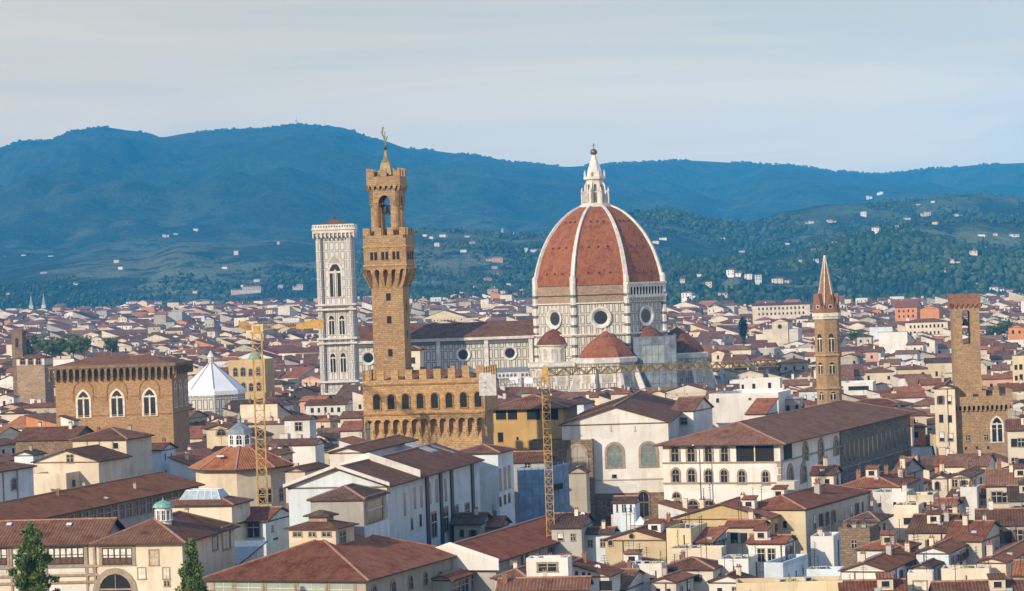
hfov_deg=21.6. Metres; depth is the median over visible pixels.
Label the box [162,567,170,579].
window
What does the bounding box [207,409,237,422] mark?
city house
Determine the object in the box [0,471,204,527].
long gallery
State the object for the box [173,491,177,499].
window
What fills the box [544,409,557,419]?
window
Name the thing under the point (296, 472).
gallery annex
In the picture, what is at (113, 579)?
window
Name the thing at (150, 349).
city house
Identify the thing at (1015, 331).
orange house
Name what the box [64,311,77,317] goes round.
city house
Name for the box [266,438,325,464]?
arch yard range
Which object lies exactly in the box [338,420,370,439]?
stacked roofs
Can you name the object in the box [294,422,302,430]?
window
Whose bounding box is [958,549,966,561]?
window
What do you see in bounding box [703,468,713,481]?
window
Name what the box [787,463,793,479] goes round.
window
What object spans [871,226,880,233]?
villa
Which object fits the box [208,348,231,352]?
city house
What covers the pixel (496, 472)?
white corner house
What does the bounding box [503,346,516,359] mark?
round window
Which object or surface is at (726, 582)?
town house
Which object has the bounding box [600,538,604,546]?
window
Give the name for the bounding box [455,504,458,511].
window
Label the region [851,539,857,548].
window
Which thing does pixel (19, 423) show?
city house
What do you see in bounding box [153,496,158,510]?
window
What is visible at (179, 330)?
city house
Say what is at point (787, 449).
window
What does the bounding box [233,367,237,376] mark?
window
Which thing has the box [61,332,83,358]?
broadleaf tree
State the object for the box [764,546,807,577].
town house
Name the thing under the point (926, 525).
town house
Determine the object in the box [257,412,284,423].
city house
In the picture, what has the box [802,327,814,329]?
city house
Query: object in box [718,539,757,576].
town house
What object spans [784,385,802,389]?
city house
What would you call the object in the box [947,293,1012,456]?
prison palace
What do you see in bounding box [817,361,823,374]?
window
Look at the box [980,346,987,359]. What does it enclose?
city house
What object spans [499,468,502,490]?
window
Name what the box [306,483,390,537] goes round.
roof pavilion
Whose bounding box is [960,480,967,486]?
window
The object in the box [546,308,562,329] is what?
round window
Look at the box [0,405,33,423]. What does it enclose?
city house
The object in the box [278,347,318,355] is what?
city house
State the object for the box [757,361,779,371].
city house
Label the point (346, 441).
city house
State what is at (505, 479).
window
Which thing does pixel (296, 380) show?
city house
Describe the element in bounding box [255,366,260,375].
window
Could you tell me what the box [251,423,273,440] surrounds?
city house
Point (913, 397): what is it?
city house
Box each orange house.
[894,300,921,320]
[919,305,942,318]
[1007,323,1023,339]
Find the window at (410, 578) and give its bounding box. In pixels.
[408,574,414,590]
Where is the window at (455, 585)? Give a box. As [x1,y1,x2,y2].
[451,579,460,590]
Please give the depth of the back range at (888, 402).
744.15 m
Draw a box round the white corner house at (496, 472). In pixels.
[458,443,516,525]
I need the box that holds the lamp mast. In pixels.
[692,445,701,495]
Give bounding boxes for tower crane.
[238,319,325,505]
[479,359,778,535]
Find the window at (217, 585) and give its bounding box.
[212,581,233,590]
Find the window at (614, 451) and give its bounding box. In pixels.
[605,442,624,468]
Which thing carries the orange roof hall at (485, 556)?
on the ground
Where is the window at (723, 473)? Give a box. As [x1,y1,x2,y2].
[719,468,728,481]
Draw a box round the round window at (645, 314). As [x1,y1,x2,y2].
[638,305,653,326]
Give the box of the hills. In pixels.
[0,124,1023,309]
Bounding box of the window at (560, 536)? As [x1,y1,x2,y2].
[557,533,563,540]
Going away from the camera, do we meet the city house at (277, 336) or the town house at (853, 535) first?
the town house at (853, 535)
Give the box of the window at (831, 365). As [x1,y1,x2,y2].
[828,361,835,374]
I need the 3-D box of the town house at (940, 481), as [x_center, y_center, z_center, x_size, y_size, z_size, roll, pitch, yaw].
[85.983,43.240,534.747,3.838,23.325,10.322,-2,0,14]
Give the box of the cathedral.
[358,143,717,391]
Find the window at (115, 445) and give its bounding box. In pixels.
[113,443,118,448]
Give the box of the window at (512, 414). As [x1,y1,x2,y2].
[508,410,516,419]
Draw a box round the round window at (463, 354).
[456,347,470,361]
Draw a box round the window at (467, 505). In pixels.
[464,501,469,511]
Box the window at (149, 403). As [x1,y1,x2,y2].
[142,387,157,416]
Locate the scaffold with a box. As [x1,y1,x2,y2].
[633,334,677,386]
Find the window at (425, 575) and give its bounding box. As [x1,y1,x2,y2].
[423,571,428,586]
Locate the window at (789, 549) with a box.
[786,544,793,559]
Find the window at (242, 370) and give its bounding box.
[240,367,245,376]
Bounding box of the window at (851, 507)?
[850,505,852,517]
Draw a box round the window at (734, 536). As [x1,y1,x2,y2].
[730,533,738,543]
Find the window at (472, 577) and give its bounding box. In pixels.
[471,575,474,589]
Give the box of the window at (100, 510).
[98,507,103,516]
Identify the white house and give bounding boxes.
[282,415,317,437]
[304,398,352,415]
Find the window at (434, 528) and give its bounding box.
[431,510,437,538]
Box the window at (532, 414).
[527,409,540,419]
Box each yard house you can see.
[450,506,492,541]
[485,509,512,532]
[547,507,595,556]
[585,519,618,563]
[643,512,683,527]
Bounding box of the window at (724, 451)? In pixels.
[719,446,729,461]
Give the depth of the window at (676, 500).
550.86 m
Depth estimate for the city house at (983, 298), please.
2712.47 m
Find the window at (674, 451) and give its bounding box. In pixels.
[669,446,680,461]
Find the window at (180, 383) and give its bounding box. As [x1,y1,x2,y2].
[179,380,182,406]
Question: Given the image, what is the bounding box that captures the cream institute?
[752,302,809,323]
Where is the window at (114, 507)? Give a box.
[112,504,117,518]
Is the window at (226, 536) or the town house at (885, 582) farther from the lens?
the window at (226, 536)
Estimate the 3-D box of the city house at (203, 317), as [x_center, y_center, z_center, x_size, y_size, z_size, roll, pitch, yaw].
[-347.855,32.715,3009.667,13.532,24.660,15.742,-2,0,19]
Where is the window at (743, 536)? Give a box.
[740,533,746,543]
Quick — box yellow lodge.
[204,424,231,448]
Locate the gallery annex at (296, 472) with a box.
[281,461,329,509]
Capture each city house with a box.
[0,311,22,318]
[0,355,11,358]
[0,375,12,388]
[0,387,12,394]
[0,387,18,405]
[0,395,27,409]
[0,401,35,413]
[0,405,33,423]
[0,407,9,412]
[0,423,20,439]
[4,416,25,430]
[15,400,55,412]
[20,329,48,333]
[24,322,46,328]
[24,412,56,425]
[42,352,66,358]
[47,320,69,325]
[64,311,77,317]
[66,351,94,359]
[83,331,101,338]
[91,336,103,345]
[101,329,133,337]
[116,322,139,329]
[118,315,137,321]
[119,311,131,313]
[126,339,144,345]
[132,326,147,329]
[139,345,159,351]
[141,315,153,318]
[142,334,178,341]
[148,323,165,333]
[154,343,176,351]
[155,338,183,344]
[165,326,191,334]
[167,452,205,479]
[172,347,209,353]
[176,320,195,323]
[179,355,202,360]
[185,331,206,339]
[186,349,214,355]
[188,374,195,380]
[190,426,206,442]
[194,313,209,321]
[195,339,223,346]
[196,352,219,359]
[201,417,235,441]
[205,319,219,327]
[206,328,219,336]
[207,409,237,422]
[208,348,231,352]
[211,435,260,450]
[214,355,240,366]
[216,420,249,427]
[220,331,238,336]
[222,404,239,416]
[224,394,293,407]
[227,351,251,356]
[231,344,268,350]
[234,317,255,326]
[235,351,282,358]
[239,398,293,422]
[244,318,265,323]
[246,423,284,438]
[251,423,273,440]
[252,437,272,444]
[257,391,289,400]
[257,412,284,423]
[259,397,293,409]
[260,308,277,313]
[265,333,282,338]
[265,392,298,411]
[266,440,294,466]
[271,322,301,327]
[271,339,288,345]
[275,355,294,360]
[275,364,306,370]
[275,378,299,383]
[275,380,294,388]
[275,385,291,395]
[278,326,292,332]
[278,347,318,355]
[278,367,314,380]
[289,382,320,399]
[298,389,332,413]
[316,413,339,428]
[316,422,339,434]
[316,426,340,443]
[324,445,338,464]
[333,384,362,399]
[336,436,368,447]
[410,318,423,322]
[422,310,470,322]
[430,297,442,303]
[487,286,499,294]
[493,306,514,311]
[503,303,524,310]
[522,383,555,396]
[562,383,609,404]
[586,382,603,391]
[598,387,610,404]
[609,381,633,399]
[626,381,647,392]
[650,384,664,397]
[664,381,715,399]
[673,301,705,308]
[673,313,702,317]
[673,322,687,328]
[680,308,702,312]
[689,329,704,336]
[698,331,725,344]
[703,345,759,354]
[706,384,725,394]
[707,305,728,314]
[711,349,730,367]
[716,325,747,334]
[720,353,751,367]
[720,367,731,383]
[724,366,739,383]
[729,361,751,371]
[730,376,747,383]
[734,335,755,345]
[736,367,764,379]
[751,340,767,342]
[751,353,785,364]
[757,346,780,355]
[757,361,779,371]
[779,346,814,355]
[781,349,804,359]
[781,356,809,372]
[781,370,803,376]
[782,374,816,388]
[784,340,808,348]
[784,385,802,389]
[785,370,809,378]
[788,384,798,396]
[796,317,810,322]
[797,380,816,400]
[801,394,813,404]
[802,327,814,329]
[802,333,814,339]
[840,353,863,365]
[841,364,864,380]
[841,366,853,388]
[842,391,863,401]
[845,322,867,329]
[855,298,869,302]
[855,347,885,361]
[857,311,877,316]
[857,333,873,345]
[858,316,879,322]
[861,340,878,346]
[864,345,878,361]
[864,367,894,384]
[877,323,897,330]
[879,357,902,365]
[880,392,926,402]
[889,298,926,304]
[891,380,924,392]
[894,348,920,359]
[895,362,927,373]
[897,402,927,434]
[898,374,914,385]
[904,354,920,365]
[906,342,926,351]
[910,417,915,445]
[911,396,934,408]
[918,373,950,391]
[920,335,937,352]
[920,347,936,359]
[924,357,951,372]
[928,364,944,377]
[932,446,959,472]
[938,344,950,352]
[941,338,999,343]
[944,440,996,473]
[979,308,990,312]
[980,295,987,301]
[980,325,994,330]
[980,342,1019,348]
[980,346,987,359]
[981,355,995,369]
[981,365,986,374]
[981,368,1012,386]
[986,314,1001,320]
[986,319,1002,323]
[996,339,1023,346]
[997,378,1023,393]
[1010,400,1023,411]
[1013,391,1023,400]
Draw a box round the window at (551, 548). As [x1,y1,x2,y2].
[548,545,553,553]
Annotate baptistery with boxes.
[188,349,245,415]
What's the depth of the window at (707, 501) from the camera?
548.58 m
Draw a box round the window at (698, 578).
[693,574,701,581]
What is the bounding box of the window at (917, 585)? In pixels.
[912,580,927,590]
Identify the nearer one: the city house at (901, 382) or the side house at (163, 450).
the side house at (163, 450)
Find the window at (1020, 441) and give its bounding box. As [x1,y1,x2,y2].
[1017,438,1023,446]
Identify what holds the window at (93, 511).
in the long gallery at (127, 502)
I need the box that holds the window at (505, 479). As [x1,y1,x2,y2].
[504,467,506,489]
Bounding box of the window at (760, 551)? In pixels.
[757,548,765,561]
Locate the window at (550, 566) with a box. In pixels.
[536,562,558,571]
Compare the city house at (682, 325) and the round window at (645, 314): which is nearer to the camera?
the round window at (645, 314)
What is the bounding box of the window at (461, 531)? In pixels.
[459,530,463,537]
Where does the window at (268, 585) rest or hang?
in the hip roof hall at (325, 551)
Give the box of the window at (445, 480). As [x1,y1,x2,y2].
[444,478,447,501]
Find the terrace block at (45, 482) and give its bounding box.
[33,471,79,494]
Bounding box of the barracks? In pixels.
[113,334,187,338]
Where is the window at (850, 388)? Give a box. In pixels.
[848,386,868,390]
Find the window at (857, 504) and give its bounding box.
[856,502,859,514]
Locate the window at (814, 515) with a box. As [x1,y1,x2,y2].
[813,514,816,528]
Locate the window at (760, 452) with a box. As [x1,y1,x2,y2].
[736,445,773,461]
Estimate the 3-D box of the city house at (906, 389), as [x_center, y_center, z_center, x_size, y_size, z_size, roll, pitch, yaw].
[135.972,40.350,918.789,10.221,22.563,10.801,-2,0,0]
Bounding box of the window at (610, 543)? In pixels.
[608,539,612,546]
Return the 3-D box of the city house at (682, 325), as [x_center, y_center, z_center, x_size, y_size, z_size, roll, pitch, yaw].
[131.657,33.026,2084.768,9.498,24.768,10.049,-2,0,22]
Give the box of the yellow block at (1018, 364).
[1012,350,1023,382]
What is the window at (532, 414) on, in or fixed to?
in the ochre palace at (519, 424)
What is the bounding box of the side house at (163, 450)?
[152,437,178,473]
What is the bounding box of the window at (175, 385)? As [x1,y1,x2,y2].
[174,381,177,407]
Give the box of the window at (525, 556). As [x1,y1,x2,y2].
[522,554,528,564]
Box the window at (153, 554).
[148,549,159,565]
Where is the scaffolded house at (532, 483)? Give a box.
[517,461,569,522]
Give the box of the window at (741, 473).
[737,469,746,484]
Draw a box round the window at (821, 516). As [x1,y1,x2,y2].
[819,513,823,526]
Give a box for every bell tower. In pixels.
[10,329,27,394]
[311,186,361,397]
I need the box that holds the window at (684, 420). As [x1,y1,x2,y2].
[680,417,687,424]
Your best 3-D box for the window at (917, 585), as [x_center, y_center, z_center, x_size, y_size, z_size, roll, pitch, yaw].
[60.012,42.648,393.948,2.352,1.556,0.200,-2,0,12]
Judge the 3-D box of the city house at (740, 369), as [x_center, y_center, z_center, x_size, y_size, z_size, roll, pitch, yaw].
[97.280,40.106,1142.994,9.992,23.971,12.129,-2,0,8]
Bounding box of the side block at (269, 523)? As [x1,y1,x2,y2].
[245,506,289,555]
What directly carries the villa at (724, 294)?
on the hills
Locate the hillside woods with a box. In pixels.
[0,122,1023,334]
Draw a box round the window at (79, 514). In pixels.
[75,512,81,517]
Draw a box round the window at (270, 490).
[259,487,273,503]
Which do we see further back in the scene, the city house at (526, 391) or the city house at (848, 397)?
the city house at (526, 391)
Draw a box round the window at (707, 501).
[705,499,714,506]
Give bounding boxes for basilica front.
[763,318,801,345]
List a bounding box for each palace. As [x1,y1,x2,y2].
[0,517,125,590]
[104,342,134,351]
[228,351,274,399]
[362,127,498,449]
[493,393,583,450]
[652,400,916,508]
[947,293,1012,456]
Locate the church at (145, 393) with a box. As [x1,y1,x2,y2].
[48,355,193,451]
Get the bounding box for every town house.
[602,507,666,564]
[602,555,644,590]
[610,540,664,567]
[631,547,664,590]
[647,554,696,590]
[666,512,706,563]
[666,538,722,590]
[669,529,725,561]
[671,484,780,543]
[693,516,728,554]
[705,554,757,590]
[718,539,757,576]
[723,501,769,554]
[736,565,842,590]
[745,518,797,577]
[757,471,871,565]
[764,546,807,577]
[805,550,843,577]
[809,452,842,486]
[810,516,840,565]
[838,509,878,567]
[838,529,917,587]
[838,567,907,590]
[841,454,921,510]
[843,495,893,538]
[853,520,921,561]
[873,472,913,529]
[891,442,925,491]
[894,489,923,539]
[906,500,961,548]
[906,533,920,569]
[907,480,937,512]
[907,555,933,590]
[910,540,943,580]
[913,518,968,566]
[928,557,1023,590]
[929,454,952,496]
[931,486,962,512]
[932,375,956,454]
[933,490,958,512]
[941,550,991,579]
[943,499,1001,564]
[946,454,984,490]
[946,473,964,514]
[960,472,980,519]
[973,518,1023,578]
[975,493,1023,547]
[979,484,986,507]
[984,454,1023,507]
[1005,410,1023,465]
[1007,475,1023,507]
[1010,559,1023,577]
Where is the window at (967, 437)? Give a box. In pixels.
[965,435,970,440]
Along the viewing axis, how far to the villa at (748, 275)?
3792.47 m
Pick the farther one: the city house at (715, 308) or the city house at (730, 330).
the city house at (715, 308)
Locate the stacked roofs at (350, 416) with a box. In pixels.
[338,411,369,424]
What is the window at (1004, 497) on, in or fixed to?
in the town house at (998, 479)
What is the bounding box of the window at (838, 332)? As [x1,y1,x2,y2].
[838,332,840,351]
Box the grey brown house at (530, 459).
[513,450,554,523]
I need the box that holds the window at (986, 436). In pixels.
[984,434,988,439]
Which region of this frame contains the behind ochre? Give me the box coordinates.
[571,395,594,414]
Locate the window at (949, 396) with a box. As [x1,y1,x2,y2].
[946,395,951,403]
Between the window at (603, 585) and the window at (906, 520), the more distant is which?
the window at (906, 520)
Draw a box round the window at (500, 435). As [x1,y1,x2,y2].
[498,432,503,442]
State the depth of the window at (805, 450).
559.81 m
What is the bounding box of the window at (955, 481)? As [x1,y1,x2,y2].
[951,479,957,486]
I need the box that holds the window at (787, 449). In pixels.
[783,444,791,459]
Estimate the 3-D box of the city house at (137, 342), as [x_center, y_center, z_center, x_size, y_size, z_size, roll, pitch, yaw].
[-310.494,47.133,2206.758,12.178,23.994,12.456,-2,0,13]
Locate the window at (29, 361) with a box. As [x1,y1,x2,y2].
[27,357,33,364]
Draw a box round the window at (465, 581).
[461,577,468,590]
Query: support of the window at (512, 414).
in the ochre palace at (519, 424)
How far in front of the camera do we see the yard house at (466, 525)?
487.60 m
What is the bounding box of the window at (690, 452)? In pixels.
[685,446,696,461]
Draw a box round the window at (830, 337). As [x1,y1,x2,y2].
[827,333,834,352]
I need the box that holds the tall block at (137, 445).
[69,424,154,476]
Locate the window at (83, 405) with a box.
[76,389,91,417]
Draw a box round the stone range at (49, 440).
[12,415,94,456]
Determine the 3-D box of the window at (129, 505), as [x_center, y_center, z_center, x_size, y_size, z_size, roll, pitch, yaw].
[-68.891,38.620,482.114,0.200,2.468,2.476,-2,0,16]
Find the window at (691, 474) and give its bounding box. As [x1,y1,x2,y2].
[686,467,696,481]
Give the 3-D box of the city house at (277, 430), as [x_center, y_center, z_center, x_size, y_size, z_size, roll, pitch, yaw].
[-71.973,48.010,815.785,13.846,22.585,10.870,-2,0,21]
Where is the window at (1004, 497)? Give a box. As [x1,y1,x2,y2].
[1001,492,1008,502]
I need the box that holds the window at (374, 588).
[371,584,377,590]
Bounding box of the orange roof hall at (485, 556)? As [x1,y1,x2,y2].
[435,514,559,590]
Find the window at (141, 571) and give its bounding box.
[137,567,146,579]
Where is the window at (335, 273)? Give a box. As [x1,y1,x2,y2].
[326,252,342,297]
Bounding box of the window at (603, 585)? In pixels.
[599,581,611,590]
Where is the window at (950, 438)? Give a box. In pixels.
[947,433,952,440]
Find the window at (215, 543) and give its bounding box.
[212,534,218,551]
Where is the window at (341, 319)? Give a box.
[337,310,345,334]
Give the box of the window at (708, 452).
[703,446,713,461]
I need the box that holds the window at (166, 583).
[163,580,170,586]
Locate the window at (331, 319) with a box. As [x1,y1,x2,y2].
[327,310,335,334]
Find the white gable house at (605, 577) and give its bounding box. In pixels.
[565,551,624,590]
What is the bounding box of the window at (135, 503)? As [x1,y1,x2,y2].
[133,500,138,515]
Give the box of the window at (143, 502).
[140,500,145,513]
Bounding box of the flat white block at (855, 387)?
[844,380,875,394]
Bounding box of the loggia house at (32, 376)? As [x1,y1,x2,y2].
[15,354,53,403]
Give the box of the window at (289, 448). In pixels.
[280,444,292,450]
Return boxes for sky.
[0,0,1023,172]
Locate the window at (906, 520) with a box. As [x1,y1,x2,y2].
[903,518,911,524]
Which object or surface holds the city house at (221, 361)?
on the ground
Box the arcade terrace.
[733,388,784,390]
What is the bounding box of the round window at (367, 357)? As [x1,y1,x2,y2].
[361,351,373,364]
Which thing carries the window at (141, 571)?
in the gallery wing at (148, 555)
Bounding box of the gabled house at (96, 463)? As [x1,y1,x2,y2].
[30,444,132,485]
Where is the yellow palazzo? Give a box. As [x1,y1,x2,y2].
[904,318,947,334]
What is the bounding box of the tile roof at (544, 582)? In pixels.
[495,569,593,590]
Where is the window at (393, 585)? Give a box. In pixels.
[390,579,396,590]
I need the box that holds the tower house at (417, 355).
[411,345,425,369]
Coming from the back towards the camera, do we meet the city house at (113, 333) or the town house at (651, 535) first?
the city house at (113, 333)
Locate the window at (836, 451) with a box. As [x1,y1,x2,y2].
[833,435,839,455]
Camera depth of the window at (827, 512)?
480.47 m
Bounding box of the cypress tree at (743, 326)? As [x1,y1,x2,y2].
[737,316,747,344]
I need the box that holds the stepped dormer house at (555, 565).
[526,553,571,576]
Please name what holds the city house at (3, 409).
on the ground
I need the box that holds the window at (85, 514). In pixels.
[83,511,88,517]
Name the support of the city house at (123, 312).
on the hills
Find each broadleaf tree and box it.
[26,333,39,354]
[35,336,56,354]
[55,335,68,358]
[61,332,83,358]
[75,334,92,358]
[102,337,119,355]
[847,330,863,339]
[985,324,1003,334]
[996,317,1013,333]
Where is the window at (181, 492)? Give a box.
[179,490,183,497]
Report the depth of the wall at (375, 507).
441.01 m
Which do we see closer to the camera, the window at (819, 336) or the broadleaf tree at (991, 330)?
the window at (819, 336)
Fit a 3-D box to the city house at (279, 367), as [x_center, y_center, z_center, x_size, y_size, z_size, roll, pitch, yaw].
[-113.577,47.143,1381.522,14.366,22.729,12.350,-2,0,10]
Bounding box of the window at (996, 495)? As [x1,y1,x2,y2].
[990,491,1002,502]
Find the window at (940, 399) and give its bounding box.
[937,395,943,404]
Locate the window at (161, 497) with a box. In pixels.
[159,494,165,500]
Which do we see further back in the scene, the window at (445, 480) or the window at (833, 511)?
the window at (445, 480)
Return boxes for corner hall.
[0,461,36,501]
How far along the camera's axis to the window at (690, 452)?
549.79 m
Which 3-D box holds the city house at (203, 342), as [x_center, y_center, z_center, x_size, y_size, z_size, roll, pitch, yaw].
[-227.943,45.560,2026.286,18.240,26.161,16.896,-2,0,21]
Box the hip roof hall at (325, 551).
[202,510,456,590]
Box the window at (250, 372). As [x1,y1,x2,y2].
[248,368,252,375]
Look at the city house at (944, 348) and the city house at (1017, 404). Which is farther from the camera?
the city house at (944, 348)
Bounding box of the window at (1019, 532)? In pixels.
[1012,529,1022,540]
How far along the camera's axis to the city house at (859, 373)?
1047.72 m
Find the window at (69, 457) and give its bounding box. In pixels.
[66,454,73,463]
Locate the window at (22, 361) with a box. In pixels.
[19,357,25,364]
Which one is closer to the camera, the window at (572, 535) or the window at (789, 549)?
the window at (789, 549)
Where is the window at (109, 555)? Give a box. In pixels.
[98,545,135,565]
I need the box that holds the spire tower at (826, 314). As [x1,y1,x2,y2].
[812,248,842,404]
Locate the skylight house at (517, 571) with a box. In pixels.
[489,553,579,588]
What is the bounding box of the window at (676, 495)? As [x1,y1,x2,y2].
[672,491,680,498]
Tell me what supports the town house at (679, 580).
on the ground
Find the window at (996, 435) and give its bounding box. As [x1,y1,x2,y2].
[990,416,1003,442]
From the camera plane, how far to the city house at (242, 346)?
1866.94 m
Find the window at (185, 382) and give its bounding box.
[184,379,187,405]
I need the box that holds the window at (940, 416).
[939,414,943,422]
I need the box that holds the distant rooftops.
[0,289,1023,525]
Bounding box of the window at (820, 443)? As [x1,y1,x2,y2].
[818,438,824,458]
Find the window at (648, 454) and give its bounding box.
[638,441,658,467]
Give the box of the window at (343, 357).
[339,346,346,372]
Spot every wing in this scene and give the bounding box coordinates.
[90,499,240,590]
[431,568,476,590]
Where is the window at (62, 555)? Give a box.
[47,545,88,565]
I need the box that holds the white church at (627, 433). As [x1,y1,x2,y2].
[558,390,681,525]
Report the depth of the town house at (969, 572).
424.71 m
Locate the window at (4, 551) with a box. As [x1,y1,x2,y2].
[0,547,9,565]
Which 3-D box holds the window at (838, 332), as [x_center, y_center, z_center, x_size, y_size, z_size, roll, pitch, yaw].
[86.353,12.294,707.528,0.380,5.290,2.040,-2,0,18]
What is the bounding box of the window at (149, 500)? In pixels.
[147,497,152,512]
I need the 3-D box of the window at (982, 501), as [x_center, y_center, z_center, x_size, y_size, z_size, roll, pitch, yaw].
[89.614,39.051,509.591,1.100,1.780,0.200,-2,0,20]
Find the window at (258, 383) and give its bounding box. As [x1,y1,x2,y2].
[256,382,261,390]
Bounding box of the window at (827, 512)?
[826,511,829,525]
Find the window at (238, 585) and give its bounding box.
[233,581,263,590]
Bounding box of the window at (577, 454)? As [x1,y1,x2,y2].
[566,443,587,469]
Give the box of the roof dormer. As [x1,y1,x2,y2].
[744,398,778,419]
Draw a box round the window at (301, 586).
[295,581,327,590]
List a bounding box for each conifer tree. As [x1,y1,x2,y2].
[7,521,59,590]
[174,538,210,590]
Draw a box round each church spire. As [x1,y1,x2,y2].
[29,296,33,308]
[41,294,45,307]
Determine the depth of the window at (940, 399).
637.30 m
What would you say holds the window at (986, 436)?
in the prison palace at (981, 413)
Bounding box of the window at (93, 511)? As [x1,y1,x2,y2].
[90,509,95,517]
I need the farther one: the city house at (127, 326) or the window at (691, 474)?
the city house at (127, 326)
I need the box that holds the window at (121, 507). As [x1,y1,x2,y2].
[119,504,125,518]
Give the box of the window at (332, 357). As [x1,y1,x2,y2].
[329,346,336,372]
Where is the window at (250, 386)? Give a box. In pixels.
[248,383,252,390]
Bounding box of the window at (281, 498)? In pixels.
[279,487,283,500]
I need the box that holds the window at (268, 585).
[263,581,296,590]
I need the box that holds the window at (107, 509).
[104,506,110,516]
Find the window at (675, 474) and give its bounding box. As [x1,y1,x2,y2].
[670,467,680,482]
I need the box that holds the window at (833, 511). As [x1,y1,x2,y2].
[832,509,835,523]
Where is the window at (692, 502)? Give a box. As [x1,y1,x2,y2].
[688,499,699,508]
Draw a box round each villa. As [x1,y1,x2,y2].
[116,300,138,307]
[231,285,260,294]
[292,283,302,289]
[434,242,440,246]
[483,277,491,280]
[486,256,502,262]
[679,278,685,282]
[681,291,698,301]
[705,281,711,287]
[718,292,727,297]
[726,268,742,276]
[744,273,752,278]
[754,274,761,284]
[772,277,791,283]
[826,219,835,222]
[861,211,866,216]
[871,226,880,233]
[920,211,930,216]
[949,258,960,262]
[968,249,977,255]
[989,286,1006,291]
[1009,233,1022,236]
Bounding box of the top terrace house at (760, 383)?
[740,377,781,388]
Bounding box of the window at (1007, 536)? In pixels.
[1000,530,1015,543]
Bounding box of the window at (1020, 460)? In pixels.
[1016,458,1023,463]
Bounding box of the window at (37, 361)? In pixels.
[35,357,41,364]
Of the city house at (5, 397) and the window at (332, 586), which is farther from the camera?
the city house at (5, 397)
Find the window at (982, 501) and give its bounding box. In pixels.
[980,497,985,504]
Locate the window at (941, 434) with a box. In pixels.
[939,432,944,441]
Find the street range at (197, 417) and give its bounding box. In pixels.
[189,410,208,425]
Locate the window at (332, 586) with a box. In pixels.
[327,582,356,590]
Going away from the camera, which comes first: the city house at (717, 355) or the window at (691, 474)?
the window at (691, 474)
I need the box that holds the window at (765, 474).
[761,470,769,484]
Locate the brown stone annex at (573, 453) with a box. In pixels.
[529,438,595,525]
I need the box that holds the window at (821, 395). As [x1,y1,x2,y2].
[818,391,824,400]
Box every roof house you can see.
[168,488,253,540]
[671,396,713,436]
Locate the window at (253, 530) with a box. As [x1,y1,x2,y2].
[246,523,260,537]
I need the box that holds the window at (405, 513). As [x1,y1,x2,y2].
[404,492,406,515]
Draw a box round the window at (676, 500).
[673,499,682,503]
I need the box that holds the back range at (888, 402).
[855,398,913,408]
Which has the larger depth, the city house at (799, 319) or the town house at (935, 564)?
the city house at (799, 319)
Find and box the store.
[11,444,47,473]
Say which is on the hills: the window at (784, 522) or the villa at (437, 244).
the villa at (437, 244)
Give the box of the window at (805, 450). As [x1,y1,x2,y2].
[802,441,809,461]
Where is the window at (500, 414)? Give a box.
[496,410,505,419]
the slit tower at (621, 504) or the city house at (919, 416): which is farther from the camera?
the city house at (919, 416)
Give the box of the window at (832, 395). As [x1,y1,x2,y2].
[829,391,836,400]
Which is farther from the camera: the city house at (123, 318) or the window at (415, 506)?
the city house at (123, 318)
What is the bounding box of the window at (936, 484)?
[934,481,940,490]
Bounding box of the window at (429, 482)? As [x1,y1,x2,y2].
[429,482,431,503]
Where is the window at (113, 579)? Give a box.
[94,568,137,590]
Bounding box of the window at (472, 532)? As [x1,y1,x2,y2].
[469,529,476,536]
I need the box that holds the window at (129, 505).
[126,503,132,517]
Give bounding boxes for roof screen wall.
[709,390,790,427]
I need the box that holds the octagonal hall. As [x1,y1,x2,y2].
[188,413,293,506]
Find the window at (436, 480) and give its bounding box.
[435,479,438,502]
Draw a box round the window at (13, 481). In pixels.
[11,477,17,490]
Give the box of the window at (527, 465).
[524,463,530,467]
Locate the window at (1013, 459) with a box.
[1011,457,1017,464]
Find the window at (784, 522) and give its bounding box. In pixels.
[783,521,787,528]
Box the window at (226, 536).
[221,524,231,550]
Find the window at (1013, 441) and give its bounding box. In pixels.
[1011,439,1016,446]
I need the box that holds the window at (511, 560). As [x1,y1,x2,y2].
[509,559,513,569]
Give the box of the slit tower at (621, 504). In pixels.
[611,495,641,533]
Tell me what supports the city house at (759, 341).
on the ground
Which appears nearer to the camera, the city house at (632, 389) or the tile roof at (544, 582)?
the tile roof at (544, 582)
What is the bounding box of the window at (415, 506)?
[413,487,416,508]
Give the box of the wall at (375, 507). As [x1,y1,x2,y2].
[365,491,385,525]
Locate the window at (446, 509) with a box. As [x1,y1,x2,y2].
[444,505,449,532]
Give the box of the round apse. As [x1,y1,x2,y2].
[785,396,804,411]
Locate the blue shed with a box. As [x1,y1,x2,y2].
[235,540,267,565]
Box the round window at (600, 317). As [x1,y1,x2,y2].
[589,306,611,328]
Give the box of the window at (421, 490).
[420,485,423,507]
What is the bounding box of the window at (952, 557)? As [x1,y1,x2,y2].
[951,555,954,563]
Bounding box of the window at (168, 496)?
[166,493,171,500]
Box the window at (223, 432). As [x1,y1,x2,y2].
[215,427,226,435]
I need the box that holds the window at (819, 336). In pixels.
[816,333,822,352]
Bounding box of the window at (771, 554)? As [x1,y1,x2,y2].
[767,548,775,560]
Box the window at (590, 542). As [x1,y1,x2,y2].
[587,540,593,547]
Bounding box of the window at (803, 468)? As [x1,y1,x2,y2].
[800,462,807,483]
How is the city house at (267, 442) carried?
on the ground
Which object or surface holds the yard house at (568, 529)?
on the ground
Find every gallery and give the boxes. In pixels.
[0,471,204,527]
[282,442,484,545]
[325,434,418,465]
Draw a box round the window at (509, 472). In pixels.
[508,465,510,487]
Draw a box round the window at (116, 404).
[109,388,124,416]
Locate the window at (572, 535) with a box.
[570,533,575,540]
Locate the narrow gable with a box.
[567,465,590,512]

